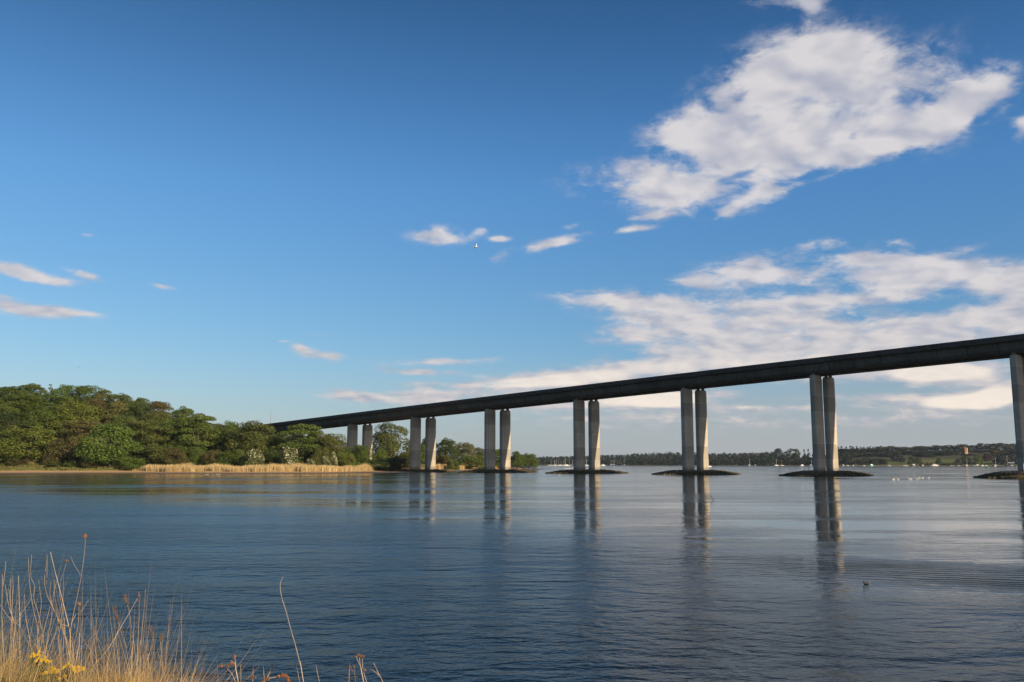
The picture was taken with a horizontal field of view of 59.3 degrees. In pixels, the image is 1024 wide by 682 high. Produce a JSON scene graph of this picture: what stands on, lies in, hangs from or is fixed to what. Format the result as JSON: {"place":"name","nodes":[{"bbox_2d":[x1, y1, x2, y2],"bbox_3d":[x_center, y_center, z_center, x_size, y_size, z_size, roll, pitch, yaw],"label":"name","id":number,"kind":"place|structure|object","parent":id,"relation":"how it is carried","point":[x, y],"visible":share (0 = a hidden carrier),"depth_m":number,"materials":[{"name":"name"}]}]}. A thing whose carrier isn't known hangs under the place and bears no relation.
{"place":"outdoors","nodes":[
{"label":"outdoors","id":0,"kind":"place"},
{"bbox_2d":[0,407,542,473],"bbox_3d":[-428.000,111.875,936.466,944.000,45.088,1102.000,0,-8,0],"label":"hills","id":1,"kind":"structure","parent":0,"point":[56,471],"depth_m":444.58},
{"bbox_2d":[0,403,18,421],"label":"broadleaf tree","id":2,"kind":"object","parent":1,"relation":"on","point":[3,407],"visible":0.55,"depth_m":531.81,"materials":[{"name":"green plant"}]},
{"bbox_2d":[0,432,24,458],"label":"broadleaf tree","id":3,"kind":"object","parent":1,"relation":"on","point":[1,436],"visible":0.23,"depth_m":478.11,"materials":[{"name":"green plant"}]},
{"bbox_2d":[0,386,28,398],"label":"broadleaf tree","id":4,"kind":"object","parent":1,"relation":"on","point":[4,390],"visible":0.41,"depth_m":575.99,"materials":[{"name":"green plant"}]},
{"bbox_2d":[0,411,29,430],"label":"broadleaf tree","id":5,"kind":"object","parent":1,"relation":"on","point":[13,416],"visible":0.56,"depth_m":510.33,"materials":[{"name":"green plant"}]},
{"bbox_2d":[3,459,29,465],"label":"bush","id":6,"kind":"object","parent":1,"relation":"on","point":[17,462],"visible":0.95,"depth_m":458.53,"materials":[{"name":"green plant"}]},
{"bbox_2d":[0,394,43,412],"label":"broadleaf tree","id":7,"kind":"object","parent":1,"relation":"on","point":[23,398],"visible":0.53,"depth_m":542.17,"materials":[{"name":"green plant"}]},
{"bbox_2d":[13,420,36,435],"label":"broadleaf tree","id":8,"kind":"object","parent":1,"relation":"on","point":[24,423],"visible":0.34,"depth_m":505.10,"materials":[{"name":"green plant"}]},
{"bbox_2d":[0,426,62,461],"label":"broadleaf tree","id":9,"kind":"object","parent":1,"relation":"on","point":[33,442],"visible":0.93,"depth_m":470.64,"materials":[{"name":"green plant"}]},
{"bbox_2d":[14,383,50,399],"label":"broadleaf tree","id":10,"kind":"object","parent":1,"relation":"on","point":[33,387],"visible":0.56,"depth_m":579.09,"materials":[{"name":"green plant"}]},
{"bbox_2d":[29,405,53,422],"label":"broadleaf tree","id":11,"kind":"object","parent":1,"relation":"on","point":[44,407],"visible":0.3,"depth_m":534.74,"materials":[{"name":"green plant"}]},
{"bbox_2d":[19,409,69,434],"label":"broadleaf tree","id":12,"kind":"object","parent":1,"relation":"on","point":[43,415],"visible":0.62,"depth_m":510.28,"materials":[{"name":"green plant"}]},
{"bbox_2d":[33,395,73,420],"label":"broadleaf tree","id":13,"kind":"object","parent":1,"relation":"on","point":[46,402],"visible":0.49,"depth_m":541.00,"materials":[{"name":"green plant"}]},
{"bbox_2d":[46,421,71,439],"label":"broadleaf tree","id":14,"kind":"object","parent":1,"relation":"on","point":[60,434],"visible":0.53,"depth_m":514.00,"materials":[{"name":"green plant"}]},
{"bbox_2d":[44,384,78,402],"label":"broadleaf tree","id":15,"kind":"object","parent":1,"relation":"on","point":[65,390],"visible":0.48,"depth_m":577.25,"materials":[{"name":"green plant"}]},
{"bbox_2d":[43,436,83,464],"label":"bush","id":16,"kind":"object","parent":1,"relation":"on","point":[66,457],"visible":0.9,"depth_m":469.83,"materials":[{"name":"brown plant"}]},
{"bbox_2d":[61,460,76,467],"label":"bush","id":17,"kind":"object","parent":1,"relation":"on","point":[70,462],"visible":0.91,"depth_m":457.54,"materials":[{"name":"green plant"}]},
{"bbox_2d":[44,399,108,433],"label":"broadleaf tree","id":18,"kind":"object","parent":1,"relation":"on","point":[76,407],"visible":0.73,"depth_m":521.34,"materials":[{"name":"green plant"}]},
{"bbox_2d":[59,419,102,448],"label":"broadleaf tree","id":19,"kind":"object","parent":1,"relation":"on","point":[81,428],"visible":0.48,"depth_m":498.84,"materials":[{"name":"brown plant"}]},
{"bbox_2d":[70,385,99,400],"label":"broadleaf tree","id":20,"kind":"object","parent":1,"relation":"on","point":[84,390],"visible":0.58,"depth_m":574.84,"materials":[{"name":"green plant"}]},
{"bbox_2d":[80,461,101,468],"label":"bush","id":21,"kind":"object","parent":1,"relation":"on","point":[93,464],"visible":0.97,"depth_m":455.69,"materials":[{"name":"green plant"}]},
{"bbox_2d":[84,396,106,421],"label":"broadleaf tree","id":22,"kind":"object","parent":1,"relation":"on","point":[96,401],"visible":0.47,"depth_m":546.46,"materials":[{"name":"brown plant"}]},
{"bbox_2d":[90,388,111,407],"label":"broadleaf tree","id":23,"kind":"object","parent":1,"relation":"on","point":[102,394],"visible":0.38,"depth_m":572.55,"materials":[{"name":"green plant"}]},
{"bbox_2d":[74,423,143,465],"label":"broadleaf tree","id":24,"kind":"object","parent":1,"relation":"on","point":[111,432],"visible":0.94,"depth_m":460.66,"materials":[{"name":"green plant"}]},
{"bbox_2d":[101,400,128,424],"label":"broadleaf tree","id":25,"kind":"object","parent":1,"relation":"on","point":[116,408],"visible":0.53,"depth_m":534.70,"materials":[{"name":"green plant"}]},
{"bbox_2d":[108,415,125,424],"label":"broadleaf tree","id":26,"kind":"object","parent":1,"relation":"on","point":[120,419],"visible":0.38,"depth_m":530.08,"materials":[{"name":"green plant"}]},
{"bbox_2d":[102,393,132,407],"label":"broadleaf tree","id":27,"kind":"object","parent":1,"relation":"on","point":[124,398],"visible":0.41,"depth_m":570.28,"materials":[{"name":"green plant"}]},
{"bbox_2d":[114,456,146,469],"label":"bush","id":28,"kind":"object","parent":1,"relation":"on","point":[131,463],"visible":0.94,"depth_m":454.85,"materials":[{"name":"green plant"}]},
{"bbox_2d":[118,415,143,440],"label":"broadleaf tree","id":29,"kind":"object","parent":1,"relation":"on","point":[127,421],"visible":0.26,"depth_m":500.40,"materials":[{"name":"green plant"}]},
{"bbox_2d":[121,403,150,430],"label":"broadleaf tree","id":30,"kind":"object","parent":1,"relation":"on","point":[135,410],"visible":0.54,"depth_m":541.83,"materials":[{"name":"green plant"}]},
{"bbox_2d":[126,438,148,457],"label":"broadleaf tree","id":31,"kind":"object","parent":1,"relation":"on","point":[133,454],"visible":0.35,"depth_m":498.00,"materials":[{"name":"green plant"}]},
{"bbox_2d":[128,397,152,412],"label":"broadleaf tree","id":32,"kind":"object","parent":1,"relation":"on","point":[137,401],"visible":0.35,"depth_m":566.99,"materials":[{"name":"green plant"}]},
{"bbox_2d":[0,460,291,470],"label":"rough grass","id":33,"kind":"structure","parent":1,"relation":"on","point":[50,468],"depth_m":453.50,"materials":[{"name":"green plant"}]},
{"bbox_2d":[129,419,171,456],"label":"broadleaf tree","id":34,"kind":"object","parent":1,"relation":"on","point":[148,424],"visible":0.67,"depth_m":499.20,"materials":[{"name":"green plant"}]},
{"bbox_2d":[140,411,173,436],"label":"broadleaf tree","id":35,"kind":"object","parent":1,"relation":"on","point":[156,416],"visible":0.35,"depth_m":530.56,"materials":[{"name":"green plant"}]},
{"bbox_2d":[136,443,179,465],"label":"bush","id":36,"kind":"object","parent":1,"relation":"on","point":[154,449],"visible":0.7,"depth_m":466.96,"materials":[{"name":"green plant"}]},
{"bbox_2d":[143,401,176,419],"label":"broadleaf tree","id":37,"kind":"object","parent":1,"relation":"on","point":[158,406],"visible":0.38,"depth_m":560.75,"materials":[{"name":"brown plant"}]},
{"bbox_2d":[155,418,193,452],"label":"broadleaf tree","id":38,"kind":"object","parent":1,"relation":"on","point":[172,425],"visible":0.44,"depth_m":506.23,"materials":[{"name":"green plant"}]},
{"bbox_2d":[159,447,189,465],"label":"bush","id":39,"kind":"object","parent":1,"relation":"on","point":[177,458],"visible":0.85,"depth_m":467.57,"materials":[{"name":"green plant"}]},
{"bbox_2d":[168,441,187,459],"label":"broadleaf tree","id":40,"kind":"object","parent":1,"relation":"on","point":[177,444],"visible":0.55,"depth_m":494.45,"materials":[{"name":"green plant"}]},
{"bbox_2d":[171,406,194,428],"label":"broadleaf tree","id":41,"kind":"object","parent":1,"relation":"on","point":[184,411],"visible":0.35,"depth_m":556.22,"materials":[{"name":"green plant"}]},
{"bbox_2d":[182,446,208,462],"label":"broadleaf tree","id":42,"kind":"object","parent":1,"relation":"on","point":[194,447],"visible":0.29,"depth_m":493.43,"materials":[{"name":"green plant"}]},
{"bbox_2d":[188,447,206,464],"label":"bush","id":43,"kind":"object","parent":1,"relation":"on","point":[193,454],"visible":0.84,"depth_m":472.88,"materials":[{"name":"green plant"}]},
{"bbox_2d":[174,413,225,457],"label":"broadleaf tree","id":44,"kind":"object","parent":1,"relation":"on","point":[200,439],"visible":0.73,"depth_m":502.35,"materials":[{"name":"green plant"}]},
{"bbox_2d":[202,449,220,464],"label":"bush","id":45,"kind":"object","parent":1,"relation":"on","point":[209,457],"visible":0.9,"depth_m":470.77,"materials":[{"name":"green plant"}]},
{"bbox_2d":[209,420,241,457],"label":"broadleaf tree","id":46,"kind":"object","parent":1,"relation":"on","point":[229,429],"visible":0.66,"depth_m":507.98,"materials":[{"name":"green plant"}]},
{"bbox_2d":[213,449,247,465],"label":"bush","id":47,"kind":"object","parent":1,"relation":"on","point":[240,458],"visible":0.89,"depth_m":469.90,"materials":[{"name":"green plant"}]},
{"bbox_2d":[225,420,283,458],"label":"broadleaf tree","id":48,"kind":"object","parent":1,"relation":"on","point":[244,434],"visible":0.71,"depth_m":491.44,"materials":[{"name":"green plant"}]},
{"bbox_2d":[132,462,377,471],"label":"reed bed","id":49,"kind":"object","parent":1,"relation":"on","point":[182,467],"visible":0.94,"depth_m":445.14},
{"bbox_2d":[247,448,264,465],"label":"hawthorn bush","id":50,"kind":"object","parent":1,"relation":"on","point":[254,461],"visible":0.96,"depth_m":462.78,"materials":[{"name":"white plant"}]},
{"bbox_2d":[262,450,283,464],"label":"bush","id":51,"kind":"object","parent":1,"relation":"on","point":[274,455],"visible":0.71,"depth_m":473.53,"materials":[{"name":"green plant"}]},
{"bbox_2d":[264,439,285,451],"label":"broadleaf tree","id":52,"kind":"object","parent":1,"relation":"on","point":[276,442],"visible":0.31,"depth_m":500.07,"materials":[{"name":"green plant"}]},
{"bbox_2d":[280,446,299,465],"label":"hawthorn bush","id":53,"kind":"object","parent":1,"relation":"on","point":[285,456],"visible":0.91,"depth_m":461.34,"materials":[{"name":"white plant"}]},
{"bbox_2d":[276,423,323,464],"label":"broadleaf tree","id":54,"kind":"object","parent":1,"relation":"on","point":[299,429],"visible":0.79,"depth_m":492.31,"materials":[{"name":"green plant"}]},
{"bbox_2d":[305,428,320,462],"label":"broadleaf tree","id":55,"kind":"object","parent":1,"relation":"on","point":[311,430],"visible":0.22,"depth_m":501.44,"materials":[{"name":"green plant"}]},
{"bbox_2d":[309,449,331,465],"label":"bush","id":56,"kind":"object","parent":1,"relation":"on","point":[319,455],"visible":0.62,"depth_m":475.75,"materials":[{"name":"green plant"}]},
{"bbox_2d":[312,433,351,465],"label":"broadleaf tree","id":57,"kind":"object","parent":1,"relation":"on","point":[329,441],"visible":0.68,"depth_m":489.25,"materials":[{"name":"green plant"}]},
{"bbox_2d":[330,452,338,465],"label":"hawthorn bush","id":58,"kind":"object","parent":1,"relation":"on","point":[333,457],"visible":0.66,"depth_m":471.41,"materials":[{"name":"white plant"}]},
{"bbox_2d":[336,452,357,466],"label":"bush","id":59,"kind":"object","parent":1,"relation":"on","point":[344,457],"visible":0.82,"depth_m":486.76,"materials":[{"name":"green plant"}]},
{"bbox_2d":[344,444,376,465],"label":"broadleaf tree","id":60,"kind":"object","parent":1,"relation":"on","point":[359,452],"visible":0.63,"depth_m":503.25,"materials":[{"name":"green plant"}]},
{"bbox_2d":[375,449,386,463],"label":"bush","id":61,"kind":"object","parent":1,"relation":"on","point":[380,453],"visible":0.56,"depth_m":568.93,"materials":[{"name":"green plant"}]},
{"bbox_2d":[368,458,399,470],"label":"bush","id":62,"kind":"object","parent":1,"relation":"on","point":[387,463],"visible":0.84,"depth_m":504.48,"materials":[{"name":"green plant"}]},
{"bbox_2d":[372,422,409,459],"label":"willow tree","id":63,"kind":"object","parent":1,"relation":"on","point":[391,445],"visible":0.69,"depth_m":591.41,"materials":[{"name":"green plant"}]},
{"bbox_2d":[388,456,409,469],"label":"bush","id":64,"kind":"object","parent":1,"relation":"on","point":[399,463],"visible":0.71,"depth_m":527.26,"materials":[{"name":"green plant"}]},
{"bbox_2d":[402,442,424,462],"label":"broadleaf tree","id":65,"kind":"object","parent":1,"relation":"on","point":[423,452],"visible":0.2,"depth_m":610.51,"materials":[{"name":"green plant"}]},
{"bbox_2d":[436,455,450,464],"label":"bush","id":66,"kind":"object","parent":1,"relation":"on","point":[444,459],"visible":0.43,"depth_m":596.74,"materials":[{"name":"green plant"}]},
{"bbox_2d":[436,437,459,462],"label":"broadleaf tree","id":67,"kind":"object","parent":1,"relation":"on","point":[450,448],"visible":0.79,"depth_m":632.35,"materials":[{"name":"green plant"}]},
{"bbox_2d":[446,459,459,469],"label":"bush","id":68,"kind":"object","parent":1,"relation":"on","point":[450,464],"visible":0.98,"depth_m":583.49,"materials":[{"name":"green plant"}]},
{"bbox_2d":[450,442,477,465],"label":"broadleaf tree","id":69,"kind":"object","parent":1,"relation":"on","point":[470,450],"visible":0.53,"depth_m":641.49,"materials":[{"name":"green plant"}]},
{"bbox_2d":[455,455,483,468],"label":"bush","id":70,"kind":"object","parent":1,"relation":"on","point":[474,459],"visible":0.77,"depth_m":614.99,"materials":[{"name":"green plant"}]},
{"bbox_2d":[474,447,483,464],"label":"broadleaf tree","id":71,"kind":"object","parent":1,"relation":"on","point":[480,454],"visible":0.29,"depth_m":651.44,"materials":[{"name":"green plant"}]},
{"bbox_2d":[495,449,499,468],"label":"broadleaf tree","id":72,"kind":"object","parent":1,"relation":"on","point":[497,454],"visible":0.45,"depth_m":680.66,"materials":[{"name":"green plant"}]},
{"bbox_2d":[511,451,526,468],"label":"broadleaf tree","id":73,"kind":"object","parent":1,"relation":"on","point":[516,462],"visible":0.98,"depth_m":690.93,"materials":[{"name":"green plant"}]},
{"bbox_2d":[522,453,539,468],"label":"broadleaf tree","id":74,"kind":"object","parent":1,"relation":"on","point":[528,458],"visible":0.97,"depth_m":696.14,"materials":[{"name":"green plant"}]},
{"bbox_2d":[0,465,1023,681],"bbox_3d":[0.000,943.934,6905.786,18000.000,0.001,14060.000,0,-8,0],"label":"water","id":75,"kind":"structure","parent":0,"point":[639,573],"depth_m":38.77,"materials":[{"name":"blue liquid"}]},
{"bbox_2d":[394,469,454,471],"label":"rock island","id":76,"kind":"object","parent":75,"relation":"in","point":[422,470],"visible":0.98,"depth_m":499.33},
{"bbox_2d":[458,469,535,472],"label":"rock island","id":77,"kind":"object","parent":75,"relation":"in","point":[497,471],"visible":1,"depth_m":456.17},
{"bbox_2d":[545,469,628,473],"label":"rock island","id":78,"kind":"object","parent":75,"relation":"in","point":[588,471],"visible":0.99,"depth_m":414.47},
{"bbox_2d":[239,334,1023,472],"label":"road bridge","id":79,"kind":"structure","parent":75,"relation":"in","point":[827,368],"depth_m":386.36,"materials":[{"name":"concrete"}]},
{"bbox_2d":[652,470,739,474],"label":"rock island","id":80,"kind":"object","parent":75,"relation":"in","point":[696,472],"visible":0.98,"depth_m":373.94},
{"bbox_2d":[779,470,873,475],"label":"rock island","id":81,"kind":"object","parent":75,"relation":"in","point":[826,473],"visible":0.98,"depth_m":334.88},
{"bbox_2d":[973,471,1023,478],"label":"rock island","id":82,"kind":"object","parent":75,"relation":"in","point":[1012,474],"visible":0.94,"depth_m":290.98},
{"bbox_2d":[0,0,1023,460],"label":"sky","id":83,"kind":"structure","parent":0,"point":[239,211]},
{"bbox_2d":[465,450,1017,465],"bbox_3d":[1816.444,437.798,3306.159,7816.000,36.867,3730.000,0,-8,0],"label":"hills","id":84,"kind":"structure","parent":0,"point":[947,458],"depth_m":1844.07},
{"bbox_2d":[511,452,776,465],"bbox_3d":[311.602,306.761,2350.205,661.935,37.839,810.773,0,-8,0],"label":"distant woodland","id":85,"kind":"object","parent":84,"relation":"on","point":[723,458],"visible":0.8,"depth_m":2215.73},
{"bbox_2d":[783,448,800,458],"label":"broadleaf tree","id":86,"kind":"object","parent":84,"relation":"on","point":[788,455],"visible":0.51,"depth_m":2105.57,"materials":[{"name":"green plant"}]},
{"bbox_2d":[960,455,971,463],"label":"broadleaf tree","id":87,"kind":"object","parent":84,"relation":"on","point":[966,460],"visible":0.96,"depth_m":1723.49,"materials":[{"name":"green plant"}]},
{"bbox_2d":[970,456,984,464],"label":"broadleaf tree","id":88,"kind":"object","parent":84,"relation":"on","point":[977,459],"visible":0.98,"depth_m":1710.16,"materials":[{"name":"green plant"}]},
{"bbox_2d":[991,454,1007,464],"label":"broadleaf tree","id":89,"kind":"object","parent":84,"relation":"on","point":[1001,461],"visible":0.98,"depth_m":1699.74,"materials":[{"name":"green plant"}]},
{"bbox_2d":[1004,452,1016,463],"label":"broadleaf tree","id":90,"kind":"object","parent":84,"relation":"on","point":[1008,457],"visible":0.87,"depth_m":1707.29,"materials":[{"name":"green plant"}]},
{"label":"ground","id":91,"kind":"structure","parent":0,"visible":0},
{"bbox_2d":[1,562,5,676],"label":"dead stem","id":92,"kind":"object","parent":91,"relation":"on","point":[1,613],"visible":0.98,"depth_m":3.68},
{"bbox_2d":[0,585,30,668],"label":"dead stem","id":93,"kind":"object","parent":91,"relation":"on","point":[13,619],"visible":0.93,"depth_m":3.78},
{"bbox_2d":[4,650,67,681],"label":"ragwort","id":94,"kind":"object","parent":91,"relation":"on","point":[38,658],"visible":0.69,"depth_m":3.60,"materials":[{"name":"yellow plant"}]},
{"bbox_2d":[30,555,47,674],"bbox_3d":[-1.994,1.627,3.917,0.294,1.362,0.003,0,-8,0],"label":"dead stem","id":95,"kind":"object","parent":91,"relation":"on","point":[36,607],"visible":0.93,"depth_m":3.98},
{"bbox_2d":[44,561,60,664],"bbox_3d":[-2.095,1.590,3.821,0.307,1.336,0.004,0,-8,0],"label":"dead stem","id":96,"kind":"object","parent":91,"relation":"on","point":[53,609],"visible":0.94,"depth_m":3.88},
{"bbox_2d":[42,666,66,681],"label":"ragwort","id":97,"kind":"object","parent":91,"relation":"on","point":[52,670],"visible":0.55,"depth_m":3.46,"materials":[{"name":"yellow plant"}]},
{"bbox_2d":[50,552,74,670],"bbox_3d":[-1.919,1.566,3.773,0.127,1.335,0.004,0,-8,0],"label":"dead stem","id":98,"kind":"object","parent":91,"relation":"on","point":[64,608],"visible":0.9,"depth_m":3.83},
{"bbox_2d":[58,559,68,674],"bbox_3d":[-1.943,1.657,3.963,0.174,1.364,0.019,0,-8,0],"label":"dead stem","id":99,"kind":"object","parent":91,"relation":"on","point":[66,560],"visible":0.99,"depth_m":4.02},
{"bbox_2d":[61,662,84,681],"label":"ragwort","id":100,"kind":"object","parent":91,"relation":"on","point":[69,664],"visible":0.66,"depth_m":3.57,"materials":[{"name":"yellow plant"}]},
{"bbox_2d":[66,534,87,668],"bbox_3d":[-1.918,1.565,3.872,0.094,1.446,0.020,0,-8,0],"label":"dead stem","id":101,"kind":"object","parent":91,"relation":"on","point":[84,535],"visible":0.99,"depth_m":3.94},
{"bbox_2d":[0,557,269,681],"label":"dry grass","id":102,"kind":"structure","parent":91,"relation":"on","point":[137,675],"depth_m":3.42,"materials":[{"name":"plant"}]},
{"bbox_2d":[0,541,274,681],"bbox_3d":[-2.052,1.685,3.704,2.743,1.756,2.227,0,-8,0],"label":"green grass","id":103,"kind":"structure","parent":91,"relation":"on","point":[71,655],"depth_m":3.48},
{"bbox_2d":[219,655,238,681],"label":"dried flower","id":104,"kind":"object","parent":91,"relation":"on","point":[231,663],"visible":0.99,"depth_m":3.46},
{"bbox_2d":[262,665,290,681],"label":"dried flower","id":105,"kind":"object","parent":91,"relation":"on","point":[286,676],"visible":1,"depth_m":3.36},
{"bbox_2d":[355,654,366,681],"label":"dried flower","id":106,"kind":"object","parent":91,"relation":"on","point":[360,656],"visible":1,"depth_m":3.37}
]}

